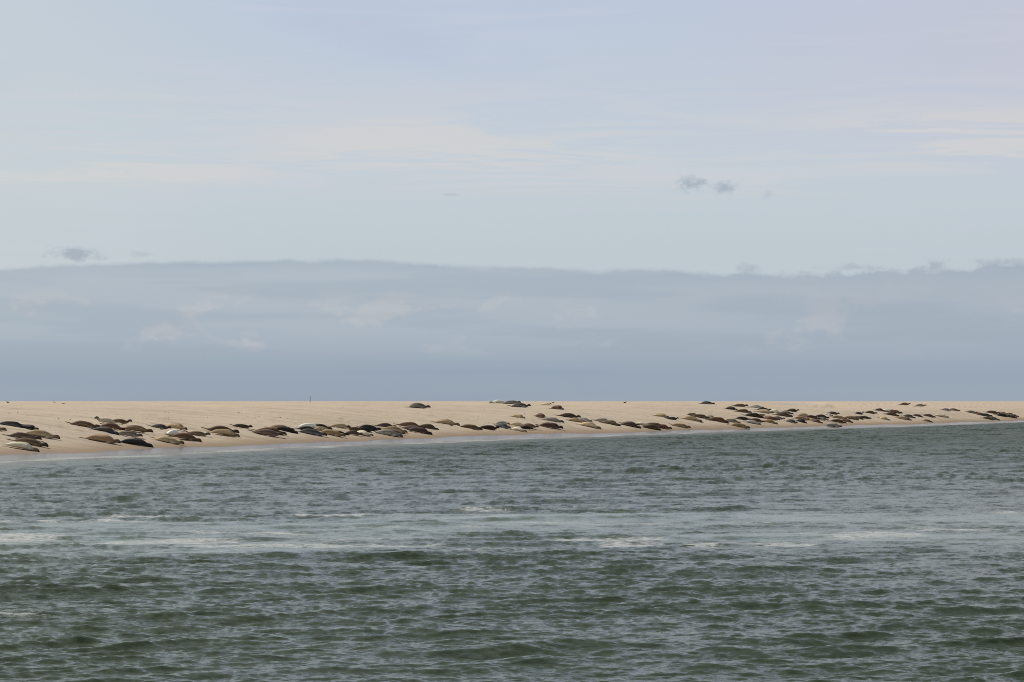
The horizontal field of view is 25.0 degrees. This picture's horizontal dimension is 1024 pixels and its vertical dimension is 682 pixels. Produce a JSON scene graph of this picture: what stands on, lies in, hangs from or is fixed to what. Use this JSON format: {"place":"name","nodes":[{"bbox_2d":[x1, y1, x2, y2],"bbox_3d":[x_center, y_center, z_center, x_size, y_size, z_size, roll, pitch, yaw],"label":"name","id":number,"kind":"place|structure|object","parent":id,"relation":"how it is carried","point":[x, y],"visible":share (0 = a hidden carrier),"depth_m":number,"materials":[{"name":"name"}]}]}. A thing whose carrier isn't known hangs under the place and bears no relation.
{"place":"outdoors","nodes":[
{"label":"outdoors","id":0,"kind":"place"},
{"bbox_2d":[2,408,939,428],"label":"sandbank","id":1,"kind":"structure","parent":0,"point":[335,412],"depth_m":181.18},
{"bbox_2d":[0,422,1023,681],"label":"water","id":2,"kind":"structure","parent":0,"point":[860,554],"depth_m":47.28,"materials":[{"name":"liquid"}]},
{"bbox_2d":[0,401,1023,460],"bbox_3d":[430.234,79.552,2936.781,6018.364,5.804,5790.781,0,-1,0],"label":"sand","id":3,"kind":"structure","parent":0,"point":[189,415],"depth_m":209.35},
{"bbox_2d":[0,421,23,426],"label":"seal","id":4,"kind":"object","parent":3,"relation":"on","point":[13,423],"visible":1,"depth_m":146.75,"materials":[{"name":"grey fur"}]},
{"bbox_2d":[1,442,39,451],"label":"seal","id":5,"kind":"object","parent":3,"relation":"on","point":[25,445],"visible":1,"depth_m":134.88,"materials":[{"name":"beige fur"}]},
{"bbox_2d":[2,432,41,439],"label":"seal","id":6,"kind":"object","parent":3,"relation":"on","point":[21,435],"visible":0.87,"depth_m":140.38,"materials":[{"name":"fur"}]},
{"bbox_2d":[8,438,48,446],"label":"seal","id":7,"kind":"object","parent":3,"relation":"on","point":[32,442],"visible":0.93,"depth_m":137.71,"materials":[{"name":"brown fur"}]},
{"bbox_2d":[21,424,38,429],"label":"seal","id":8,"kind":"object","parent":3,"relation":"on","point":[29,427],"visible":0.9,"depth_m":146.51,"materials":[{"name":"black fur"}]},
{"bbox_2d":[24,430,59,438],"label":"seal","id":9,"kind":"object","parent":3,"relation":"on","point":[43,433],"visible":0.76,"depth_m":143.03,"materials":[{"name":"fur"}]},
{"bbox_2d":[65,421,99,427],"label":"seal","id":10,"kind":"object","parent":3,"relation":"on","point":[84,424],"visible":0.98,"depth_m":154.17,"materials":[{"name":"brown fur"}]},
{"bbox_2d":[79,434,120,442],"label":"seal","id":11,"kind":"object","parent":3,"relation":"on","point":[103,438],"visible":1,"depth_m":146.28,"materials":[{"name":"beige fur"}]},
{"bbox_2d":[87,427,118,434],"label":"seal","id":12,"kind":"object","parent":3,"relation":"on","point":[108,430],"visible":1,"depth_m":152.59,"materials":[{"name":"fur"}]},
{"bbox_2d":[94,416,119,422],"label":"seal","id":13,"kind":"object","parent":3,"relation":"on","point":[106,420],"visible":0.99,"depth_m":159.84,"materials":[{"name":"beige fur"}]},
{"bbox_2d":[95,423,124,429],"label":"seal","id":14,"kind":"object","parent":3,"relation":"on","point":[114,426],"visible":0.91,"depth_m":155.75,"materials":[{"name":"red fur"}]},
{"bbox_2d":[114,419,131,423],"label":"seal","id":15,"kind":"object","parent":3,"relation":"on","point":[122,421],"visible":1,"depth_m":160.99,"materials":[{"name":"brown fur"}]},
{"bbox_2d":[118,431,142,436],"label":"seal","id":16,"kind":"object","parent":3,"relation":"on","point":[129,433],"visible":1,"depth_m":152.64,"materials":[{"name":"grey fur"}]},
{"bbox_2d":[120,438,152,446],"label":"seal","id":17,"kind":"object","parent":3,"relation":"on","point":[141,442],"visible":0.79,"depth_m":148.08,"materials":[{"name":"fur"}]},
{"bbox_2d":[123,425,152,432],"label":"seal","id":18,"kind":"object","parent":3,"relation":"on","point":[141,429],"visible":1,"depth_m":156.63,"materials":[{"name":"brown fur"}]},
{"bbox_2d":[148,424,170,428],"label":"seal","id":19,"kind":"object","parent":3,"relation":"on","point":[161,426],"visible":1,"depth_m":161.00,"materials":[{"name":"grey fur"}]},
{"bbox_2d":[151,436,184,443],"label":"seal","id":20,"kind":"object","parent":3,"relation":"on","point":[170,440],"visible":1,"depth_m":152.64,"materials":[{"name":"fur"}]},
{"bbox_2d":[163,430,178,434],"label":"seal","id":21,"kind":"object","parent":3,"relation":"on","point":[171,432],"visible":0.71,"depth_m":157.56,"materials":[{"name":"white fur"}]},
{"bbox_2d":[165,423,187,429],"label":"seal","id":22,"kind":"object","parent":3,"relation":"on","point":[178,426],"visible":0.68,"depth_m":162.85,"materials":[{"name":"beige fur"}]},
{"bbox_2d":[165,432,201,441],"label":"seal","id":23,"kind":"object","parent":3,"relation":"on","point":[188,436],"visible":1,"depth_m":156.52,"materials":[{"name":"brown fur"}]},
{"bbox_2d":[183,430,210,435],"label":"seal","id":24,"kind":"object","parent":3,"relation":"on","point":[199,433],"visible":0.99,"depth_m":160.31,"materials":[{"name":"brown fur"}]},
{"bbox_2d":[201,426,239,432],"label":"seal","id":25,"kind":"object","parent":3,"relation":"on","point":[220,427],"visible":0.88,"depth_m":165.34,"materials":[{"name":"brown fur"}]},
{"bbox_2d":[206,429,239,436],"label":"seal","id":26,"kind":"object","parent":3,"relation":"on","point":[225,432],"visible":0.97,"depth_m":163.95,"materials":[{"name":"beige fur"}]},
{"bbox_2d":[230,424,252,427],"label":"seal","id":27,"kind":"object","parent":3,"relation":"on","point":[242,425],"visible":1,"depth_m":171.48,"materials":[{"name":"fur"}]},
{"bbox_2d":[248,429,282,436],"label":"seal","id":28,"kind":"object","parent":3,"relation":"on","point":[270,433],"visible":1,"depth_m":168.86,"materials":[{"name":"fur"}]},
{"bbox_2d":[251,427,286,434],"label":"seal","id":29,"kind":"object","parent":3,"relation":"on","point":[276,430],"visible":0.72,"depth_m":170.87,"materials":[{"name":"brown fur"}]},
{"bbox_2d":[264,425,294,429],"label":"seal","id":30,"kind":"object","parent":3,"relation":"on","point":[275,426],"visible":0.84,"depth_m":174.05,"materials":[{"name":"beige fur"}]},
{"bbox_2d":[277,426,297,433],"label":"seal","id":31,"kind":"object","parent":3,"relation":"on","point":[287,429],"visible":0.84,"depth_m":173.64,"materials":[{"name":"black fur"}]},
{"bbox_2d":[295,426,317,430],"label":"seal","id":32,"kind":"object","parent":3,"relation":"on","point":[304,427],"visible":0.52,"depth_m":177.04,"materials":[{"name":"grey fur"}]},
{"bbox_2d":[295,423,318,428],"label":"seal","id":33,"kind":"object","parent":3,"relation":"on","point":[313,426],"visible":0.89,"depth_m":178.95,"materials":[{"name":"white fur"}]},
{"bbox_2d":[297,429,326,435],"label":"seal","id":34,"kind":"object","parent":3,"relation":"on","point":[312,432],"visible":1,"depth_m":174.80,"materials":[{"name":"fur"}]},
{"bbox_2d":[315,427,327,430],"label":"seal","id":35,"kind":"object","parent":3,"relation":"on","point":[321,428],"visible":0.44,"depth_m":178.78,"materials":[{"name":"fur"}]},
{"bbox_2d":[315,424,332,429],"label":"seal","id":36,"kind":"object","parent":3,"relation":"on","point":[321,425],"visible":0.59,"depth_m":180.71,"materials":[{"name":"fur"}]},
{"bbox_2d":[319,429,345,436],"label":"seal","id":37,"kind":"object","parent":3,"relation":"on","point":[332,432],"visible":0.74,"depth_m":176.99,"materials":[{"name":"beige fur"}]},
{"bbox_2d":[326,423,350,428],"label":"seal","id":38,"kind":"object","parent":3,"relation":"on","point":[340,425],"visible":0.96,"depth_m":184.20,"materials":[{"name":"fur"}]},
{"bbox_2d":[346,425,361,430],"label":"seal","id":39,"kind":"object","parent":3,"relation":"on","point":[354,428],"visible":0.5,"depth_m":183.53,"materials":[{"name":"brown fur"}]},
{"bbox_2d":[346,430,362,435],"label":"seal","id":40,"kind":"object","parent":3,"relation":"on","point":[353,432],"visible":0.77,"depth_m":180.65,"materials":[{"name":"fur"}]},
{"bbox_2d":[357,430,372,435],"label":"seal","id":41,"kind":"object","parent":3,"relation":"on","point":[365,433],"visible":0.77,"depth_m":181.65,"materials":[{"name":"beige fur"}]},
{"bbox_2d":[361,427,374,431],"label":"seal","id":42,"kind":"object","parent":3,"relation":"on","point":[366,429],"visible":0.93,"depth_m":185.07,"materials":[{"name":"black fur"}]},
{"bbox_2d":[356,424,380,429],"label":"seal","id":43,"kind":"object","parent":3,"relation":"on","point":[371,427],"visible":0.86,"depth_m":187.47,"materials":[{"name":"fur"}]},
{"bbox_2d":[374,423,396,426],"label":"seal","id":44,"kind":"object","parent":3,"relation":"on","point":[384,425],"visible":0.7,"depth_m":191.85,"materials":[{"name":"brown fur"}]},
{"bbox_2d":[374,429,402,436],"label":"seal","id":45,"kind":"object","parent":3,"relation":"on","point":[388,432],"visible":1,"depth_m":185.18,"materials":[{"name":"fur"}]},
{"bbox_2d":[379,426,407,432],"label":"seal","id":46,"kind":"object","parent":3,"relation":"on","point":[395,428],"visible":0.72,"depth_m":189.53,"materials":[{"name":"beige fur"}]},
{"bbox_2d":[390,429,405,433],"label":"seal","id":47,"kind":"object","parent":3,"relation":"on","point":[397,432],"visible":0.51,"depth_m":187.59,"materials":[{"name":"brown fur"}]},
{"bbox_2d":[393,422,423,427],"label":"seal","id":48,"kind":"object","parent":3,"relation":"on","point":[408,424],"visible":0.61,"depth_m":196.32,"materials":[{"name":"brown fur"}]},
{"bbox_2d":[403,427,432,434],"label":"seal","id":49,"kind":"object","parent":3,"relation":"on","point":[420,430],"visible":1,"depth_m":192.47,"materials":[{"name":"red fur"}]},
{"bbox_2d":[409,403,430,407],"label":"seal","id":50,"kind":"object","parent":3,"relation":"on","point":[417,405],"visible":1,"depth_m":228.10,"materials":[{"name":"grey fur"}]},
{"bbox_2d":[422,424,438,429],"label":"seal","id":51,"kind":"object","parent":3,"relation":"on","point":[430,426],"visible":0.81,"depth_m":197.92,"materials":[{"name":"brown fur"}]},
{"bbox_2d":[431,419,459,425],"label":"seal","id":52,"kind":"object","parent":3,"relation":"on","point":[447,421],"visible":1,"depth_m":205.31,"materials":[{"name":"beige fur"}]},
{"bbox_2d":[457,424,482,429],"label":"seal","id":53,"kind":"object","parent":3,"relation":"on","point":[471,426],"visible":1,"depth_m":204.75,"materials":[{"name":"brown fur"}]},
{"bbox_2d":[481,425,498,429],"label":"seal","id":54,"kind":"object","parent":3,"relation":"on","point":[489,427],"visible":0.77,"depth_m":206.89,"materials":[{"name":"fur"}]},
{"bbox_2d":[489,400,504,402],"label":"seal","id":55,"kind":"object","parent":3,"relation":"on","point":[498,401],"visible":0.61,"depth_m":275.75,"materials":[{"name":"white fur"}]},
{"bbox_2d":[494,421,509,424],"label":"seal","id":56,"kind":"object","parent":3,"relation":"on","point":[504,422],"visible":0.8,"depth_m":214.08,"materials":[{"name":"fur"}]},
{"bbox_2d":[494,423,510,427],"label":"seal","id":57,"kind":"object","parent":3,"relation":"on","point":[502,425],"visible":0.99,"depth_m":211.41,"materials":[{"name":"fur"}]},
{"bbox_2d":[503,400,520,403],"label":"seal","id":58,"kind":"object","parent":3,"relation":"on","point":[511,402],"visible":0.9,"depth_m":268.75,"materials":[{"name":"grey fur"}]},
{"bbox_2d":[508,422,526,426],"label":"seal","id":59,"kind":"object","parent":3,"relation":"on","point":[517,424],"visible":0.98,"depth_m":215.00,"materials":[{"name":"fur"}]},
{"bbox_2d":[511,414,524,418],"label":"seal","id":60,"kind":"object","parent":3,"relation":"on","point":[518,415],"visible":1,"depth_m":225.34,"materials":[{"name":"fur"}]},
{"bbox_2d":[510,427,526,431],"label":"seal","id":61,"kind":"object","parent":3,"relation":"on","point":[519,429],"visible":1,"depth_m":210.53,"materials":[{"name":"beige fur"}]},
{"bbox_2d":[507,403,530,406],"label":"seal","id":62,"kind":"object","parent":3,"relation":"on","point":[520,405],"visible":0.99,"depth_m":248.85,"materials":[{"name":"fur"}]},
{"bbox_2d":[520,426,532,428],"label":"seal","id":63,"kind":"object","parent":3,"relation":"on","point":[525,427],"visible":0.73,"depth_m":213.21,"materials":[{"name":"black fur"}]},
{"bbox_2d":[523,423,538,427],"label":"seal","id":64,"kind":"object","parent":3,"relation":"on","point":[530,425],"visible":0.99,"depth_m":215.65,"materials":[{"name":"brown fur"}]},
{"bbox_2d":[534,413,545,417],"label":"seal","id":65,"kind":"object","parent":3,"relation":"on","point":[540,415],"visible":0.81,"depth_m":229.56,"materials":[{"name":"brown fur"}]},
{"bbox_2d":[535,422,562,428],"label":"seal","id":66,"kind":"object","parent":3,"relation":"on","point":[551,425],"visible":1,"depth_m":218.68,"materials":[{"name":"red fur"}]},
{"bbox_2d":[538,417,563,422],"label":"seal","id":67,"kind":"object","parent":3,"relation":"on","point":[553,419],"visible":1,"depth_m":225.91,"materials":[{"name":"fur"}]},
{"bbox_2d":[550,405,563,409],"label":"seal","id":68,"kind":"object","parent":3,"relation":"on","point":[558,407],"visible":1,"depth_m":248.83,"materials":[{"name":"brown fur"}]},
{"bbox_2d":[557,413,580,417],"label":"seal","id":69,"kind":"object","parent":3,"relation":"on","point":[570,415],"visible":0.95,"depth_m":234.54,"materials":[{"name":"fur"}]},
{"bbox_2d":[566,418,586,422],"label":"seal","id":70,"kind":"object","parent":3,"relation":"on","point":[576,419],"visible":0.84,"depth_m":230.62,"materials":[{"name":"beige fur"}]},
{"bbox_2d":[579,417,591,421],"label":"seal","id":71,"kind":"object","parent":3,"relation":"on","point":[584,419],"visible":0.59,"depth_m":232.90,"materials":[{"name":"fur"}]},
{"bbox_2d":[574,422,600,428],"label":"seal","id":72,"kind":"object","parent":3,"relation":"on","point":[590,424],"visible":1,"depth_m":226.78,"materials":[{"name":"fur"}]},
{"bbox_2d":[592,418,606,421],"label":"seal","id":73,"kind":"object","parent":3,"relation":"on","point":[601,419],"visible":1,"depth_m":235.51,"materials":[{"name":"fur"}]},
{"bbox_2d":[598,420,620,425],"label":"seal","id":74,"kind":"object","parent":3,"relation":"on","point":[612,422],"visible":1,"depth_m":233.82,"materials":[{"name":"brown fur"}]},
{"bbox_2d":[617,422,640,427],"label":"seal","id":75,"kind":"object","parent":3,"relation":"on","point":[631,424],"visible":1,"depth_m":235.47,"materials":[{"name":"fur"}]},
{"bbox_2d":[640,424,660,429],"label":"seal","id":76,"kind":"object","parent":3,"relation":"on","point":[651,426],"visible":1,"depth_m":237.00,"materials":[{"name":"brown fur"}]},
{"bbox_2d":[646,423,659,427],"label":"seal","id":77,"kind":"object","parent":3,"relation":"on","point":[657,425],"visible":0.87,"depth_m":239.92,"materials":[{"name":"fur"}]},
{"bbox_2d":[653,413,668,416],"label":"seal","id":78,"kind":"object","parent":3,"relation":"on","point":[661,415],"visible":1,"depth_m":255.25,"materials":[{"name":"beige fur"}]},
{"bbox_2d":[660,424,671,428],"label":"seal","id":79,"kind":"object","parent":3,"relation":"on","point":[663,426],"visible":0.68,"depth_m":239.98,"materials":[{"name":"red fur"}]},
{"bbox_2d":[668,423,690,427],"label":"seal","id":80,"kind":"object","parent":3,"relation":"on","point":[681,425],"visible":1,"depth_m":245.43,"materials":[{"name":"beige fur"}]},
{"bbox_2d":[678,416,701,421],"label":"seal","id":81,"kind":"object","parent":3,"relation":"on","point":[692,418],"visible":0.97,"depth_m":255.93,"materials":[{"name":"beige fur"}]},
{"bbox_2d":[690,414,709,418],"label":"seal","id":82,"kind":"object","parent":3,"relation":"on","point":[700,416],"visible":0.94,"depth_m":261.65,"materials":[{"name":"brown fur"}]},
{"bbox_2d":[700,401,714,403],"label":"seal","id":83,"kind":"object","parent":3,"relation":"on","point":[705,402],"visible":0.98,"depth_m":309.10,"materials":[{"name":"fur"}]},
{"bbox_2d":[707,417,728,423],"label":"seal","id":84,"kind":"object","parent":3,"relation":"on","point":[719,419],"visible":1,"depth_m":260.05,"materials":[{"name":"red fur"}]},
{"bbox_2d":[723,406,737,409],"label":"seal","id":85,"kind":"object","parent":3,"relation":"on","point":[731,408],"visible":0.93,"depth_m":289.11,"materials":[{"name":"fur"}]},
{"bbox_2d":[725,419,740,422],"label":"seal","id":86,"kind":"object","parent":3,"relation":"on","point":[732,420],"visible":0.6,"depth_m":262.92,"materials":[{"name":"grey fur"}]},
{"bbox_2d":[727,423,749,428],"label":"seal","id":87,"kind":"object","parent":3,"relation":"on","point":[740,425],"visible":1,"depth_m":257.96,"materials":[{"name":"beige fur"}]},
{"bbox_2d":[732,404,747,406],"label":"seal","id":88,"kind":"object","parent":3,"relation":"on","point":[739,405],"visible":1,"depth_m":303.39,"materials":[{"name":"brown fur"}]},
{"bbox_2d":[735,409,751,412],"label":"seal","id":89,"kind":"object","parent":3,"relation":"on","point":[743,410],"visible":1,"depth_m":284.87,"materials":[{"name":"brown fur"}]},
{"bbox_2d":[735,417,751,420],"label":"seal","id":90,"kind":"object","parent":3,"relation":"on","point":[744,418],"visible":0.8,"depth_m":270.40,"materials":[{"name":"grey fur"}]},
{"bbox_2d":[741,413,763,417],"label":"seal","id":91,"kind":"object","parent":3,"relation":"on","point":[757,415],"visible":1,"depth_m":278.29,"materials":[{"name":"fur"}]},
{"bbox_2d":[744,420,760,424],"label":"seal","id":92,"kind":"object","parent":3,"relation":"on","point":[752,421],"visible":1,"depth_m":267.18,"materials":[{"name":"fur"}]},
{"bbox_2d":[752,418,764,421],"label":"seal","id":93,"kind":"object","parent":3,"relation":"on","point":[757,419],"visible":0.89,"depth_m":270.69,"materials":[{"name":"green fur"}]},
{"bbox_2d":[754,409,773,413],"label":"seal","id":94,"kind":"object","parent":3,"relation":"on","point":[764,411],"visible":1,"depth_m":289.58,"materials":[{"name":"fur"}]},
{"bbox_2d":[764,419,777,423],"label":"seal","id":95,"kind":"object","parent":3,"relation":"on","point":[770,421],"visible":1,"depth_m":272.12,"materials":[{"name":"beige fur"}]},
{"bbox_2d":[764,416,779,419],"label":"seal","id":96,"kind":"object","parent":3,"relation":"on","point":[772,418],"visible":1,"depth_m":277.51,"materials":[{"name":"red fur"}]},
{"bbox_2d":[772,412,792,416],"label":"seal","id":97,"kind":"object","parent":3,"relation":"on","point":[783,414],"visible":1,"depth_m":287.66,"materials":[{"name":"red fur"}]},
{"bbox_2d":[783,419,797,422],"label":"seal","id":98,"kind":"object","parent":3,"relation":"on","point":[791,420],"visible":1,"depth_m":278.02,"materials":[{"name":"fur"}]},
{"bbox_2d":[794,416,809,419],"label":"seal","id":99,"kind":"object","parent":3,"relation":"on","point":[800,417],"visible":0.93,"depth_m":286.29,"materials":[{"name":"beige fur"}]},
{"bbox_2d":[803,415,819,418],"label":"seal","id":100,"kind":"object","parent":3,"relation":"on","point":[812,416],"visible":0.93,"depth_m":291.50,"materials":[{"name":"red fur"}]},
{"bbox_2d":[822,423,841,426],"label":"seal","id":101,"kind":"object","parent":3,"relation":"on","point":[833,424],"visible":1,"depth_m":282.96,"materials":[{"name":"fur"}]},
{"bbox_2d":[827,419,846,423],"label":"seal","id":102,"kind":"object","parent":3,"relation":"on","point":[837,420],"visible":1,"depth_m":291.17,"materials":[{"name":"brown fur"}]},
{"bbox_2d":[830,415,846,418],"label":"seal","id":103,"kind":"object","parent":3,"relation":"on","point":[837,416],"visible":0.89,"depth_m":299.04,"materials":[{"name":"beige fur"}]},
{"bbox_2d":[845,416,858,419],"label":"seal","id":104,"kind":"object","parent":3,"relation":"on","point":[852,417],"visible":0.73,"depth_m":301.67,"materials":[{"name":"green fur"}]},
{"bbox_2d":[884,412,898,415],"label":"seal","id":105,"kind":"object","parent":3,"relation":"on","point":[891,413],"visible":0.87,"depth_m":321.86,"materials":[{"name":"fur"}]},
{"bbox_2d":[932,414,948,417],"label":"seal","id":106,"kind":"object","parent":3,"relation":"on","point":[942,415],"visible":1,"depth_m":340.23,"materials":[{"name":"beige fur"}]},
{"bbox_2d":[978,413,992,416],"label":"seal","id":107,"kind":"object","parent":3,"relation":"on","point":[985,414],"visible":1,"depth_m":362.64,"materials":[{"name":"grey fur"}]},
{"bbox_2d":[994,413,1009,416],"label":"seal","id":108,"kind":"object","parent":3,"relation":"on","point":[1003,415],"visible":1,"depth_m":370.81,"materials":[{"name":"black fur"}]},
{"bbox_2d":[0,0,1023,400],"label":"sky","id":109,"kind":"structure","parent":0,"point":[201,200],"materials":[{"name":"blue"}]}
]}

